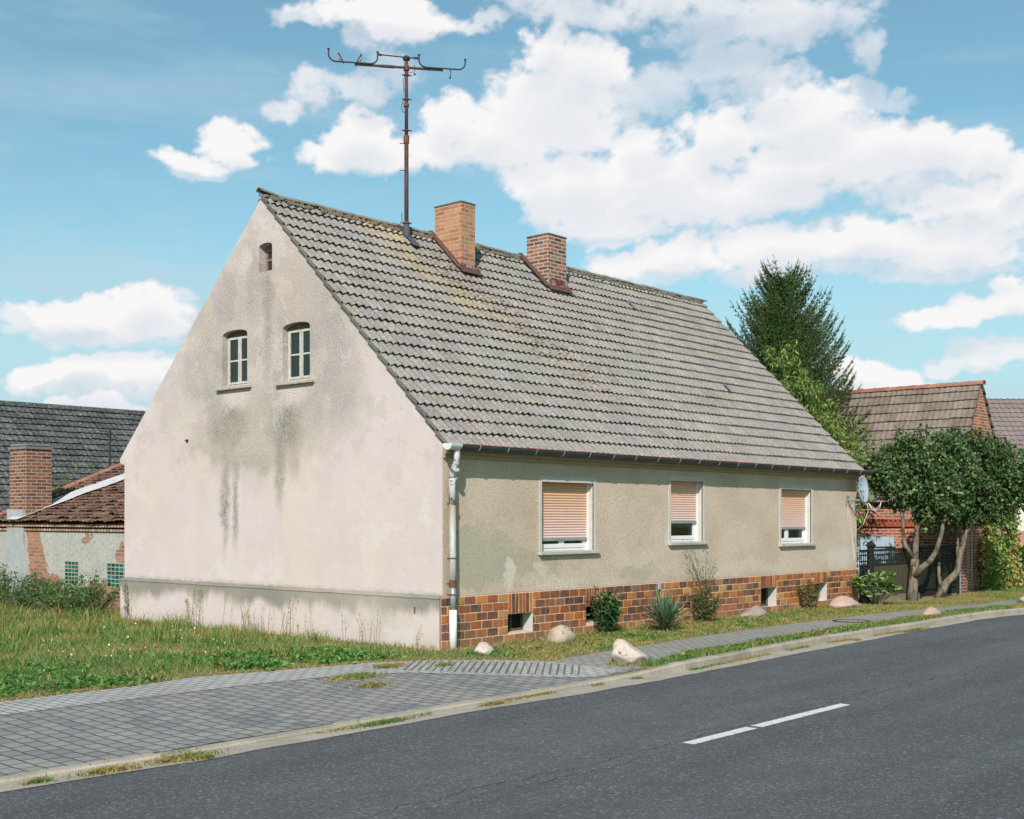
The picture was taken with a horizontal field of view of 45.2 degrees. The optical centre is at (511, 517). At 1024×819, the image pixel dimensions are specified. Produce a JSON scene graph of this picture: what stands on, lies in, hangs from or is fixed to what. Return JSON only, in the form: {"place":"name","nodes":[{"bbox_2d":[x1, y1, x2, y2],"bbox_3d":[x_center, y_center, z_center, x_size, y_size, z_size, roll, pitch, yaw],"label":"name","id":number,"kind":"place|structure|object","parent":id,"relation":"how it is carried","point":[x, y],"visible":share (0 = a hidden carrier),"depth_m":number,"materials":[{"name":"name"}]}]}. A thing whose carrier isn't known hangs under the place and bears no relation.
{"place":"outdoors","nodes":[
{"label":"outdoors","id":0,"kind":"place"},
{"bbox_2d":[0,596,158,636],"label":"wild grass","id":1,"kind":"structure","parent":0,"point":[28,611],"depth_m":23.10,"materials":[{"name":"green plant"}]},
{"bbox_2d":[0,666,646,775],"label":"pavement","id":2,"kind":"structure","parent":0,"point":[53,738],"depth_m":12.36,"materials":[{"name":"grey stone"}]},
{"bbox_2d":[317,670,390,682],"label":"grass tuft","id":3,"kind":"object","parent":2,"relation":"on","point":[359,676],"visible":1,"depth_m":14.87,"materials":[{"name":"green plant"}]},
{"bbox_2d":[346,680,396,688],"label":"grass tuft","id":4,"kind":"object","parent":2,"relation":"on","point":[374,684],"visible":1,"depth_m":14.28,"materials":[{"name":"green plant"}]},
{"bbox_2d":[0,0,1023,410],"bbox_3d":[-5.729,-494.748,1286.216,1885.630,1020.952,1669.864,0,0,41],"label":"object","id":5,"kind":"structure","parent":0,"point":[94,326],"depth_m":1686.69,"materials":[{"name":"white"}]},
{"bbox_2d":[0,615,1023,818],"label":"road","id":6,"kind":"structure","parent":0,"point":[927,724],"depth_m":10.44,"materials":[{"name":"grey asphalt"}]},
{"bbox_2d":[0,613,1023,791],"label":"gutter strip","id":7,"kind":"object","parent":6,"relation":"on","point":[319,735],"visible":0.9,"depth_m":13.08,"materials":[{"name":"grey concrete"}]},
{"bbox_2d":[10,775,57,787],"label":"grass tuft","id":8,"kind":"object","parent":7,"relation":"on","point":[40,779],"visible":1,"depth_m":9.46,"materials":[{"name":"green plant"}]},
{"bbox_2d":[64,758,150,778],"bbox_3d":[-3.240,2.000,9.936,0.404,0.076,0.830,0,0,41],"label":"grass tuft","id":9,"kind":"object","parent":7,"relation":"on","point":[116,769],"visible":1,"depth_m":9.87,"materials":[{"name":"green plant"}]},
{"bbox_2d":[133,746,229,766],"bbox_3d":[-2.778,1.992,10.395,0.392,0.093,0.930,0,0,41],"label":"grass tuft","id":10,"kind":"object","parent":7,"relation":"on","point":[175,758],"visible":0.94,"depth_m":10.36,"materials":[{"name":"green plant"}]},
{"bbox_2d":[188,751,224,760],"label":"grass tuft","id":11,"kind":"object","parent":7,"relation":"on","point":[205,756],"visible":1,"depth_m":10.38,"materials":[{"name":"green plant"}]},
{"bbox_2d":[326,715,419,731],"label":"grass tuft","id":12,"kind":"object","parent":7,"relation":"on","point":[382,722],"visible":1,"depth_m":12.13,"materials":[{"name":"green plant"}]},
{"bbox_2d":[473,698,512,707],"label":"grass tuft","id":13,"kind":"object","parent":7,"relation":"on","point":[493,703],"visible":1,"depth_m":13.40,"materials":[{"name":"green plant"}]},
{"bbox_2d":[315,627,916,733],"bbox_3d":[2.817,2.015,17.052,0.324,0.042,14.395,0,0,40],"label":"gutter moss","id":14,"kind":"object","parent":7,"relation":"on","point":[641,677],"visible":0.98,"depth_m":16.70,"materials":[{"name":"green plant"}]},
{"bbox_2d":[895,627,930,633],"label":"grass tuft","id":15,"kind":"object","parent":7,"relation":"on","point":[912,630],"visible":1,"depth_m":22.13,"materials":[{"name":"green plant"}]},
{"bbox_2d":[682,703,849,743],"bbox_3d":[6.661,2.035,16.926,0.138,0.001,41.500,0,0,41],"label":"road marking","id":16,"kind":"object","parent":6,"relation":"on","point":[739,730],"visible":1,"depth_m":12.14,"materials":[{"name":"paint"}]},
{"bbox_2d":[0,588,1023,775],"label":"ground","id":17,"kind":"structure","parent":0,"point":[301,664],"depth_m":17.82,"materials":[{"name":"green plant"}]},
{"bbox_2d":[0,562,54,605],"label":"nettle clump","id":18,"kind":"object","parent":17,"relation":"on","point":[6,587],"visible":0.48,"depth_m":26.89,"materials":[{"name":"green plant"}]},
{"bbox_2d":[0,571,76,608],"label":"nettle clump","id":19,"kind":"object","parent":17,"relation":"on","point":[18,595],"visible":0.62,"depth_m":25.95,"materials":[{"name":"green plant"}]},
{"bbox_2d":[22,579,100,612],"bbox_3d":[-9.256,1.613,25.054,1.763,0.750,1.702,0,0,41],"label":"nettle clump","id":20,"kind":"object","parent":17,"relation":"on","point":[51,598],"visible":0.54,"depth_m":24.96,"materials":[{"name":"green plant"}]},
{"bbox_2d":[0,444,124,610],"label":"outbuilding","id":21,"kind":"structure","parent":17,"relation":"on","point":[76,529],"depth_m":27.84,"materials":[{"name":"paint"}]},
{"bbox_2d":[65,560,78,584],"bbox_3d":[-9.569,1.185,26.771,0.580,0.510,0.018,0,0,41],"label":"window","id":22,"kind":"structure","parent":21,"relation":"in","point":[71,567],"depth_m":26.74,"materials":[{"name":"glass"}]},
{"bbox_2d":[107,562,124,587],"bbox_3d":[-8.190,1.190,25.567,0.800,0.520,0.018,0,0,41],"label":"window","id":23,"kind":"structure","parent":21,"relation":"in","point":[115,571],"depth_m":25.61,"materials":[{"name":"glass"}]},
{"bbox_2d":[52,456,92,494],"bbox_3d":[-11.677,0.192,32.364,1.409,3.656,0.788,0,0,-2],"label":"sapling","id":24,"kind":"object","parent":17,"relation":"on","point":[71,474],"visible":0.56,"depth_m":32.40,"materials":[{"name":"green plant"}]},
{"bbox_2d":[0,400,145,511],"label":"barn","id":25,"kind":"structure","parent":17,"relation":"on","point":[69,433],"depth_m":38.97,"materials":[{"name":"tile"}]},
{"bbox_2d":[49,569,119,615],"bbox_3d":[-8.333,1.468,24.003,1.355,0.917,1.147,0,0,20],"label":"nettle clump","id":26,"kind":"object","parent":17,"relation":"on","point":[91,594],"visible":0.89,"depth_m":23.96,"materials":[{"name":"green plant"}]},
{"bbox_2d":[98,430,117,472],"bbox_3d":[-10.725,-0.211,32.734,0.524,4.262,0.063,0,0,-22],"label":"aerial pole","id":27,"kind":"object","parent":17,"relation":"on","point":[110,433],"visible":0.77,"depth_m":32.72,"materials":[{"name":"metal"}]},
{"bbox_2d":[121,580,129,616],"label":"dry weed stalks","id":28,"kind":"object","parent":17,"relation":"on","point":[125,599],"visible":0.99,"depth_m":23.33,"materials":[{"name":"beige plant"}]},
{"bbox_2d":[25,620,232,667],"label":"clover flowers","id":29,"kind":"object","parent":17,"relation":"on","point":[145,647],"visible":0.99,"depth_m":17.27,"materials":[{"name":"white plant"}]},
{"bbox_2d":[0,600,335,668],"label":"tall grass","id":30,"kind":"structure","parent":17,"relation":"on","point":[168,624],"depth_m":19.89,"materials":[{"name":"green plant"}]},
{"bbox_2d":[183,585,200,625],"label":"dry weed stalks","id":31,"kind":"object","parent":17,"relation":"on","point":[187,601],"visible":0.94,"depth_m":21.64,"materials":[{"name":"beige plant"}]},
{"bbox_2d":[0,643,406,696],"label":"broad leaf weeds","id":32,"kind":"object","parent":17,"relation":"on","point":[269,663],"visible":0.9,"depth_m":15.76,"materials":[{"name":"green plant"}]},
{"bbox_2d":[221,597,272,632],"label":"dry weed stalks","id":33,"kind":"object","parent":17,"relation":"on","point":[244,615],"visible":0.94,"depth_m":20.62,"materials":[{"name":"beige plant"}]},
{"bbox_2d":[281,595,311,635],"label":"dry weed stalks","id":34,"kind":"object","parent":17,"relation":"on","point":[290,620],"visible":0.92,"depth_m":20.00,"materials":[{"name":"beige plant"}]},
{"bbox_2d":[0,660,621,714],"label":"pavement band","id":35,"kind":"object","parent":17,"relation":"on","point":[188,684],"visible":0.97,"depth_m":14.91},
{"bbox_2d":[0,657,550,701],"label":"dry paving edge","id":36,"kind":"object","parent":35,"relation":"on","point":[173,678],"visible":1,"depth_m":15.20,"materials":[{"name":"grey concrete"}]},
{"bbox_2d":[365,661,414,669],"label":"grass tuft","id":37,"kind":"object","parent":35,"relation":"on","point":[391,665],"visible":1,"depth_m":15.84,"materials":[{"name":"green plant"}]},
{"bbox_2d":[431,660,455,667],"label":"grass tuft","id":38,"kind":"object","parent":35,"relation":"on","point":[444,664],"visible":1,"depth_m":16.05,"materials":[{"name":"green plant"}]},
{"bbox_2d":[403,661,579,673],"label":"paving joints","id":39,"kind":"object","parent":35,"relation":"on","point":[478,668],"visible":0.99,"depth_m":16.01,"materials":[{"name":"concrete"}]},
{"bbox_2d":[342,613,422,647],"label":"dry weed stalks","id":40,"kind":"object","parent":17,"relation":"on","point":[371,631],"visible":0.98,"depth_m":18.69,"materials":[{"name":"beige plant"}]},
{"bbox_2d":[474,642,493,654],"bbox_3d":[-0.417,1.863,17.469,0.420,0.213,0.317,0,0,70],"label":"boulder","id":41,"kind":"object","parent":17,"relation":"on","point":[482,648],"visible":0.78,"depth_m":17.32,"materials":[{"name":"stone"}]},
{"bbox_2d":[120,187,874,650],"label":"house","id":42,"kind":"structure","parent":17,"relation":"on","point":[452,433],"depth_m":21.20,"materials":[{"name":"paint"}]},
{"bbox_2d":[215,330,251,390],"bbox_3d":[-4.764,-2.735,21.319,0.970,1.030,0.240,0,0,41],"label":"attic window","id":43,"kind":"structure","parent":42,"relation":"in","point":[237,341],"depth_m":21.39,"materials":[{"name":"white paint"}]},
{"bbox_2d":[266,245,271,270],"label":"attic window","id":44,"kind":"structure","parent":42,"relation":"in","point":[269,249],"depth_m":20.93,"materials":[{"name":"beige glass"}]},
{"bbox_2d":[274,323,314,385],"bbox_3d":[-3.510,-2.700,20.224,0.960,1.020,0.240,0,0,41],"label":"attic window","id":45,"kind":"structure","parent":42,"relation":"in","point":[298,334],"depth_m":20.30,"materials":[{"name":"white paint"}]},
{"bbox_2d":[327,48,466,246],"bbox_3d":[-2.127,-6.810,22.900,2.576,3.660,0.402,0,0,-3],"label":"roof mast","id":46,"kind":"object","parent":42,"relation":"on","point":[406,222],"visible":0.97,"depth_m":22.94,"materials":[{"name":"metal"}]},
{"bbox_2d":[508,613,522,630],"bbox_3d":[-0.046,1.635,19.417,0.080,0.290,0.588,0,0,41],"label":"cellar window","id":47,"kind":"structure","parent":42,"relation":"in","point":[515,621],"depth_m":19.52,"materials":[{"name":"black glass"}]},
{"bbox_2d":[538,476,599,554],"bbox_3d":[0.876,-0.040,20.248,0.275,1.270,1.565,0,0,41],"label":"window","id":48,"kind":"structure","parent":42,"relation":"in","point":[563,507],"depth_m":20.31,"materials":[{"name":"paint"}]},
{"bbox_2d":[586,606,594,620],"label":"cellar window","id":49,"kind":"structure","parent":42,"relation":"in","point":[588,618],"depth_m":20.95,"materials":[{"name":"black glass"}]},
{"bbox_2d":[668,475,708,545],"bbox_3d":[3.201,-0.137,22.911,0.275,1.275,1.275,0,0,41],"label":"window","id":50,"kind":"structure","parent":42,"relation":"in","point":[683,496],"depth_m":23.02,"materials":[{"name":"paint"}]},
{"bbox_2d":[761,588,767,605],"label":"cellar window","id":51,"kind":"structure","parent":42,"relation":"in","point":[764,591],"depth_m":25.42,"materials":[{"name":"black glass"}]},
{"bbox_2d":[778,484,815,546],"bbox_3d":[5.964,-0.055,26.074,0.275,1.300,1.525,0,0,41],"label":"window","id":52,"kind":"structure","parent":42,"relation":"in","point":[792,503],"depth_m":26.19,"materials":[{"name":"paint"}]},
{"bbox_2d":[846,475,882,560],"bbox_3d":[7.965,0.007,27.695,0.767,1.929,0.576,0,0,41],"label":"satellite dish","id":53,"kind":"object","parent":42,"relation":"attached to","point":[863,487],"visible":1,"depth_m":27.79,"materials":[{"name":"white metal"}]},
{"bbox_2d":[0,607,1023,784],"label":"kerb","id":54,"kind":"structure","parent":17,"relation":"on","point":[683,665],"depth_m":14.46,"materials":[{"name":"concrete"}]},
{"bbox_2d":[547,625,575,644],"bbox_3d":[0.735,1.850,18.910,0.410,0.426,0.512,0,0,41],"label":"boulder","id":55,"kind":"object","parent":17,"relation":"on","point":[561,633],"visible":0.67,"depth_m":18.75,"materials":[{"name":"stone"}]},
{"bbox_2d":[586,586,623,631],"bbox_3d":[1.557,1.509,20.519,0.643,0.830,0.656,0,0,41],"label":"shrub","id":56,"kind":"object","parent":17,"relation":"on","point":[605,611],"visible":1,"depth_m":20.40,"materials":[{"name":"green plant"}]},
{"bbox_2d":[611,639,647,663],"bbox_3d":[1.599,1.812,16.381,0.360,0.413,0.597,0,0,41],"label":"boulder","id":57,"kind":"object","parent":17,"relation":"on","point":[623,651],"visible":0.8,"depth_m":16.24,"materials":[{"name":"stone"}]},
{"bbox_2d":[634,586,697,631],"bbox_3d":[2.585,1.559,20.938,1.111,0.822,1.095,0,0,41],"label":"yucca","id":58,"kind":"object","parent":17,"relation":"on","point":[665,614],"visible":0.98,"depth_m":20.88,"materials":[{"name":"green plant"}]},
{"bbox_2d":[688,579,723,621],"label":"shrub","id":59,"kind":"object","parent":17,"relation":"on","point":[705,614],"visible":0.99,"depth_m":22.67,"materials":[{"name":"green plant"}]},
{"bbox_2d":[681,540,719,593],"bbox_3d":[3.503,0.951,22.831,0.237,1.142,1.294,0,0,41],"label":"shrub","id":60,"kind":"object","parent":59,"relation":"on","point":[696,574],"visible":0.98,"depth_m":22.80,"materials":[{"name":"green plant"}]},
{"bbox_2d":[444,587,1023,660],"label":"verge grass","id":61,"kind":"structure","parent":17,"relation":"on","point":[906,605],"depth_m":22.27,"materials":[{"name":"green plant"}]},
{"bbox_2d":[473,606,994,656],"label":"verge weeds","id":62,"kind":"object","parent":17,"relation":"on","point":[711,629],"visible":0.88,"depth_m":20.44,"materials":[{"name":"green plant"}]},
{"bbox_2d":[463,586,1023,666],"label":"boulders","id":63,"kind":"object","parent":17,"relation":"on","point":[612,662],"visible":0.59,"depth_m":17.51,"materials":[{"name":"beige stone"}]},
{"bbox_2d":[740,606,766,617],"bbox_3d":[4.687,1.843,23.862,0.340,0.278,0.811,0,0,41],"label":"boulder","id":64,"kind":"object","parent":17,"relation":"on","point":[753,611],"visible":0.77,"depth_m":23.72,"materials":[{"name":"stone"}]},
{"bbox_2d":[725,256,882,458],"bbox_3d":[8.045,-2.788,36.922,6.557,10.017,6.320,0,0,-15],"label":"spruce tree","id":65,"kind":"object","parent":17,"relation":"on","point":[778,319],"visible":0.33,"depth_m":36.28,"materials":[{"name":"green plant"}]},
{"bbox_2d":[795,576,821,607],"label":"shrub","id":66,"kind":"object","parent":17,"relation":"on","point":[809,597],"visible":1,"depth_m":25.86,"materials":[{"name":"green plant"}]},
{"bbox_2d":[760,335,890,531],"bbox_3d":[8.566,-1.387,32.851,3.670,7.029,1.892,0,0,-11],"label":"peach tree","id":67,"kind":"object","parent":17,"relation":"on","point":[824,423],"visible":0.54,"depth_m":32.86,"materials":[{"name":"green plant"}]},
{"bbox_2d":[642,602,1023,665],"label":"kerbside grass","id":68,"kind":"structure","parent":17,"relation":"on","point":[777,638],"depth_m":19.80,"materials":[{"name":"green plant"}]},
{"bbox_2d":[829,596,859,607],"bbox_3d":[7.114,1.830,26.409,0.564,0.322,0.948,0,0,41],"label":"boulder","id":69,"kind":"object","parent":17,"relation":"on","point":[842,601],"visible":0.81,"depth_m":26.17,"materials":[{"name":"stone"}]},
{"bbox_2d":[850,570,904,604],"bbox_3d":[8.186,1.593,27.601,1.135,0.871,1.276,0,0,41],"label":"rhododendron","id":70,"kind":"object","parent":17,"relation":"on","point":[879,582],"visible":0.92,"depth_m":27.48,"materials":[{"name":"green plant"}]},
{"bbox_2d":[859,541,958,602],"bbox_3d":[9.852,1.370,30.392,0.272,1.700,5.845,0,0,41],"label":"wooden fence","id":71,"kind":"object","parent":17,"relation":"on","point":[928,584],"visible":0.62,"depth_m":30.08,"materials":[{"name":"brown wood"}]},
{"bbox_2d":[820,380,1006,591],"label":"brick barn","id":72,"kind":"structure","parent":17,"relation":"on","point":[945,406],"depth_m":34.81,"materials":[{"name":"brown tile"}]},
{"bbox_2d":[857,536,895,575],"bbox_3d":[10.237,1.295,34.650,1.169,1.550,0.055,0,0,41],"label":"door","id":73,"kind":"structure","parent":72,"relation":"in","point":[881,542],"depth_m":34.63,"materials":[{"name":"metal"}]},
{"bbox_2d":[974,504,1023,590],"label":"creeper","id":74,"kind":"object","parent":72,"relation":"attached to","point":[1002,562],"visible":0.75,"depth_m":34.77,"materials":[{"name":"green plant"}]},
{"bbox_2d":[856,423,981,600],"bbox_3d":[9.880,-0.095,29.905,3.228,4.442,1.751,0,0,-8],"label":"lilac tree","id":75,"kind":"object","parent":17,"relation":"on","point":[934,492],"visible":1,"depth_m":29.65,"materials":[{"name":"green plant"}]},
{"bbox_2d":[920,607,940,615],"bbox_3d":[8.133,1.845,24.026,0.340,0.216,0.712,0,0,41],"label":"boulder","id":76,"kind":"object","parent":17,"relation":"on","point":[928,611],"visible":0.68,"depth_m":23.88,"materials":[{"name":"stone"}]},
{"bbox_2d":[949,528,966,594],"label":"brick gate pillar","id":77,"kind":"structure","parent":17,"relation":"on","point":[963,568],"depth_m":32.70,"materials":[{"name":"red brick"}]},
{"bbox_2d":[928,425,1023,598],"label":"lilac tree","id":78,"kind":"object","parent":17,"relation":"on","point":[996,502],"visible":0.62,"depth_m":30.74,"materials":[{"name":"green plant"}]},
{"bbox_2d":[987,398,1023,545],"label":"house","id":79,"kind":"structure","parent":17,"relation":"on","point":[1007,416],"depth_m":58.69,"materials":[{"name":"grey brick"}]},
{"bbox_2d":[1008,545,1023,570],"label":"hedge","id":80,"kind":"object","parent":17,"relation":"on","point":[1020,548],"visible":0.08,"depth_m":39.10,"materials":[{"name":"green plant"}]},
{"bbox_2d":[552,599,1018,671],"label":"path","id":81,"kind":"structure","parent":0,"point":[654,651],"depth_m":19.62,"materials":[{"name":"grey concrete"}]},
{"bbox_2d":[832,619,868,622],"bbox_3d":[6.308,1.924,22.876,0.690,0.032,0.690,0,0,41],"label":"manhole cover","id":82,"kind":"object","parent":81,"relation":"on","point":[849,620],"visible":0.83,"depth_m":22.92,"materials":[{"name":"metal"}]}
]}

